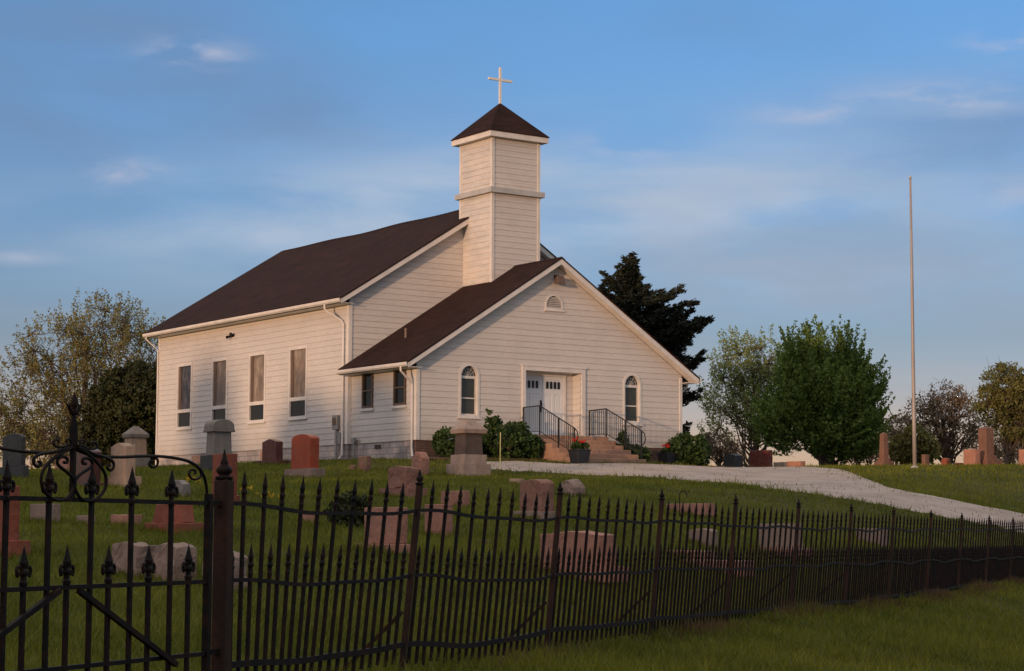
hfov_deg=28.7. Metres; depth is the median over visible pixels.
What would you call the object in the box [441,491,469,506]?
headstone
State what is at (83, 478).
headstone
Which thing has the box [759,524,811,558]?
headstone
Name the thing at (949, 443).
bare tree
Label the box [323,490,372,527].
bush
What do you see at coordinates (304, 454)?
headstone
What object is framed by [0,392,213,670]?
iron gate
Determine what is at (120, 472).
headstone
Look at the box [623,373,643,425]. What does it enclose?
arched window
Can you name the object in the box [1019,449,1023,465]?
headstone
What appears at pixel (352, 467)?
grave marker
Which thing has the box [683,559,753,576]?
grave marker
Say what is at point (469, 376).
arched window
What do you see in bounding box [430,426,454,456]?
bush
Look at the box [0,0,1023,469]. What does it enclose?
sky
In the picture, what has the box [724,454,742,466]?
headstone
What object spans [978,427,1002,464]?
obelisk
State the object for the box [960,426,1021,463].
thicket shrub
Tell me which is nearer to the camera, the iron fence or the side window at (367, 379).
the iron fence
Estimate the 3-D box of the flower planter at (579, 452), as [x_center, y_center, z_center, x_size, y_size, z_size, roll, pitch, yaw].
[2.116,3.631,63.428,0.652,0.864,0.601,4,-7,-35]
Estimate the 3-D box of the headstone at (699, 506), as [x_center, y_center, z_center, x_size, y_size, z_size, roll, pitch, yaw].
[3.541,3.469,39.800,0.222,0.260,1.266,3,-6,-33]
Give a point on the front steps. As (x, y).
(604, 448)
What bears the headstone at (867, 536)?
on the ground at (844, 508)
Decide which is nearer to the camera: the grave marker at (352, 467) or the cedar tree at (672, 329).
the grave marker at (352, 467)
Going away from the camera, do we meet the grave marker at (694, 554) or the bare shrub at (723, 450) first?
the grave marker at (694, 554)
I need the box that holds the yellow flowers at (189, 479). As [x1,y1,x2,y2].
[185,476,200,484]
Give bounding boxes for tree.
[0,287,165,466]
[77,359,156,467]
[598,251,715,434]
[694,324,798,466]
[740,314,896,465]
[884,377,991,463]
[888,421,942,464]
[967,354,1023,464]
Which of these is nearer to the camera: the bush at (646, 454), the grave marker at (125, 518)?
the grave marker at (125, 518)
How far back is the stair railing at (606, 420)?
66.58 m
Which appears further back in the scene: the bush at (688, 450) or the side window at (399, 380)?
the bush at (688, 450)
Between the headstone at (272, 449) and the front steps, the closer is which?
the headstone at (272, 449)
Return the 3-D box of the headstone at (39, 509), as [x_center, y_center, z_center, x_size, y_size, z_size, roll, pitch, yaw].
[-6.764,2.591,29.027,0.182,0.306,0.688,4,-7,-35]
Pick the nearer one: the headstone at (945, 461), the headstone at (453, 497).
the headstone at (453, 497)
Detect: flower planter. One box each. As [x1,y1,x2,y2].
[567,437,591,463]
[657,444,677,463]
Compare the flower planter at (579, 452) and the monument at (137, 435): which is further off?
the monument at (137, 435)
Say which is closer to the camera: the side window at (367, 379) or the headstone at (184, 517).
the headstone at (184, 517)
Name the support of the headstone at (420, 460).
on the ground at (844, 508)
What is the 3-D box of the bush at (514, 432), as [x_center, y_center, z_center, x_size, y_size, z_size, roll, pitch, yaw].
[-0.249,3.219,64.776,1.911,1.760,1.926,4,-7,-35]
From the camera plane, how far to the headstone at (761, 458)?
73.81 m
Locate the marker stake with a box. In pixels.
[500,432,500,466]
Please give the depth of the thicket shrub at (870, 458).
111.85 m
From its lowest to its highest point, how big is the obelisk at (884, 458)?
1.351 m
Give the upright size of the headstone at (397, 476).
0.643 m
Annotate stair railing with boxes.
[522,405,578,448]
[589,408,645,458]
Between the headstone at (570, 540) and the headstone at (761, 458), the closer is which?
the headstone at (570, 540)
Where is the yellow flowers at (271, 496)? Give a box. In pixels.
[255,492,279,503]
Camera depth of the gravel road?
59.28 m
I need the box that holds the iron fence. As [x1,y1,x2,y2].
[211,449,1023,670]
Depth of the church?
69.37 m
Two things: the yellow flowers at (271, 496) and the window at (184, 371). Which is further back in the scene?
the window at (184, 371)
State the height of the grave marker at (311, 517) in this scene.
0.171 m
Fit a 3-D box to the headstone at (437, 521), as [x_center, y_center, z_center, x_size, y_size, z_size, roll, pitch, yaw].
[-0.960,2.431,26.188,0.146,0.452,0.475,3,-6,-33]
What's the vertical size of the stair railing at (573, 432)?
1.863 m
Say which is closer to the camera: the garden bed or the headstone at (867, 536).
the headstone at (867, 536)
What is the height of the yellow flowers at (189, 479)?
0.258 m
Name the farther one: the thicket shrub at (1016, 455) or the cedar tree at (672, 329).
the thicket shrub at (1016, 455)
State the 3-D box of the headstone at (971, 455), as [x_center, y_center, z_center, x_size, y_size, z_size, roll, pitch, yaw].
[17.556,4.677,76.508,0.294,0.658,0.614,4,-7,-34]
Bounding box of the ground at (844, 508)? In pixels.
[5,459,1023,670]
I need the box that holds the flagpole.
[909,175,917,467]
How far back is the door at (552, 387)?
67.80 m
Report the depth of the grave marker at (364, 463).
57.16 m
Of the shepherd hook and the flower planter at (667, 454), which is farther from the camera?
the flower planter at (667, 454)
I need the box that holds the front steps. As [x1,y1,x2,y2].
[533,434,645,463]
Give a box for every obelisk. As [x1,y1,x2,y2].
[874,432,893,465]
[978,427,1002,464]
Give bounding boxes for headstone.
[0,434,28,477]
[0,486,30,556]
[30,504,59,522]
[55,456,69,468]
[76,449,103,485]
[104,443,141,486]
[112,540,154,578]
[144,504,203,534]
[152,542,195,580]
[212,454,239,500]
[212,551,248,591]
[253,439,290,464]
[285,434,324,476]
[355,507,409,553]
[379,466,427,497]
[411,452,429,474]
[425,504,452,535]
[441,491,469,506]
[513,479,555,518]
[539,530,628,582]
[666,503,714,516]
[689,528,717,547]
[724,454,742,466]
[750,450,772,466]
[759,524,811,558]
[787,461,804,466]
[856,528,887,545]
[922,454,928,465]
[941,458,949,465]
[963,449,979,465]
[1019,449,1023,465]
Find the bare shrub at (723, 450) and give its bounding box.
[701,430,747,465]
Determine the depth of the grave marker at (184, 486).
38.40 m
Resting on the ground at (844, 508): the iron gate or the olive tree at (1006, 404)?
the olive tree at (1006, 404)
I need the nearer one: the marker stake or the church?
the marker stake
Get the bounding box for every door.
[526,375,541,433]
[542,376,563,434]
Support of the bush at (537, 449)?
on the garden bed
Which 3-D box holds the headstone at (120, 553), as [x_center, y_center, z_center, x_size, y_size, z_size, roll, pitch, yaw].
[-3.779,2.233,19.976,0.231,0.385,0.576,5,-7,-36]
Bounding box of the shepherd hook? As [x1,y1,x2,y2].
[679,491,686,516]
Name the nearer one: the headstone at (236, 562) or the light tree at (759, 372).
the headstone at (236, 562)
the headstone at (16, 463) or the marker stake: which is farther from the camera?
the marker stake
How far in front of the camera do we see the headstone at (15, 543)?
21.96 m
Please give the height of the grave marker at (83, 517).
0.159 m
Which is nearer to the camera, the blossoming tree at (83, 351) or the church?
the church
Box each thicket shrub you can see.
[0,417,69,468]
[843,449,878,465]
[875,411,905,464]
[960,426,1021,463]
[997,434,1021,463]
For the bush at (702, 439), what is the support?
on the garden bed
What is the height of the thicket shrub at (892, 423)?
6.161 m
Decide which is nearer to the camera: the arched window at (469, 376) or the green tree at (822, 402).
the arched window at (469, 376)
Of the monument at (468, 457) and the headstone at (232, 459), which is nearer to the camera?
the headstone at (232, 459)
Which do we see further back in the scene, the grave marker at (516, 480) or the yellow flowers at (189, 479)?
the grave marker at (516, 480)
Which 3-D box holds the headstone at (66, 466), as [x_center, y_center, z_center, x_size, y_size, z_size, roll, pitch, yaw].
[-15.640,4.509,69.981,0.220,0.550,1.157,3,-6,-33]
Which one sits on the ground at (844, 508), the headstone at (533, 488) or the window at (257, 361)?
the headstone at (533, 488)
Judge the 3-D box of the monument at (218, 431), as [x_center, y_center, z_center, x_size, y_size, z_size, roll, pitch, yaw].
[-8.482,3.213,57.995,0.810,1.559,0.808,4,-7,-34]
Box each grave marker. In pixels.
[77,515,94,524]
[111,514,142,525]
[175,480,190,496]
[303,514,314,523]
[349,465,356,470]
[358,456,371,471]
[510,479,523,483]
[561,479,584,495]
[673,550,714,559]
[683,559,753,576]
[773,462,786,466]
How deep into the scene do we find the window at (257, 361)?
72.95 m
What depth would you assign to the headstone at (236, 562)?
18.93 m
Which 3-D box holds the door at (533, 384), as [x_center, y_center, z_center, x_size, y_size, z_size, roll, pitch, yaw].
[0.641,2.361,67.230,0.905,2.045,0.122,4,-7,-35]
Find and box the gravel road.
[487,461,1023,531]
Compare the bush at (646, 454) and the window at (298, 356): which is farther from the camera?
the window at (298, 356)
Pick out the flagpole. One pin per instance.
(914, 435)
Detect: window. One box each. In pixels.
[175,362,192,430]
[211,357,227,419]
[247,351,266,423]
[287,345,307,420]
[359,373,373,411]
[391,369,406,408]
[457,363,481,418]
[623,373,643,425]
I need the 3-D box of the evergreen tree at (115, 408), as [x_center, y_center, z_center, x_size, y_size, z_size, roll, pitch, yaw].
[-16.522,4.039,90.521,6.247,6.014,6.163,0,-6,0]
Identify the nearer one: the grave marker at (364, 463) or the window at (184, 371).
the grave marker at (364, 463)
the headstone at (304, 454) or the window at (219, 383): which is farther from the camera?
the window at (219, 383)
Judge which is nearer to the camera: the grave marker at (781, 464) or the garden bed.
the garden bed
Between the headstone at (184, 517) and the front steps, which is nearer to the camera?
the headstone at (184, 517)
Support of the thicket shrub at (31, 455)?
on the ground at (844, 508)
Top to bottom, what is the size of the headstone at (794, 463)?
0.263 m
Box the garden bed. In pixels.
[406,456,729,466]
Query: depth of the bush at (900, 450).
99.74 m
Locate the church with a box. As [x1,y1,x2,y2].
[142,67,701,465]
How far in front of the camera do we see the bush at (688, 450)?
68.60 m
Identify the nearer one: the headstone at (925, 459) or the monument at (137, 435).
the monument at (137, 435)
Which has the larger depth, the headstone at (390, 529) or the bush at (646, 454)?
the bush at (646, 454)
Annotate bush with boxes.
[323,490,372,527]
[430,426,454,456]
[482,408,534,457]
[509,429,545,457]
[615,429,651,462]
[664,431,709,464]
[697,432,711,465]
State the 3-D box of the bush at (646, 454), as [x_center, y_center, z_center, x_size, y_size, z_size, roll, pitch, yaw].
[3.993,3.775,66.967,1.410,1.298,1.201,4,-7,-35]
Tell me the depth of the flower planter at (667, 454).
68.48 m
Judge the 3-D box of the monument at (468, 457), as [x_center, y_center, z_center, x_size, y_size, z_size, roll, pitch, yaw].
[-1.220,3.210,56.406,0.924,1.686,0.924,4,-7,-33]
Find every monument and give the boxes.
[122,426,149,467]
[200,419,234,470]
[446,419,490,476]
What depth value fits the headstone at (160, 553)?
19.32 m
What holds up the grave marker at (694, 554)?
on the ground at (844, 508)
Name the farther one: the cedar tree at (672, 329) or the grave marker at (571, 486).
the cedar tree at (672, 329)
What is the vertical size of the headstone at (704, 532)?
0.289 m

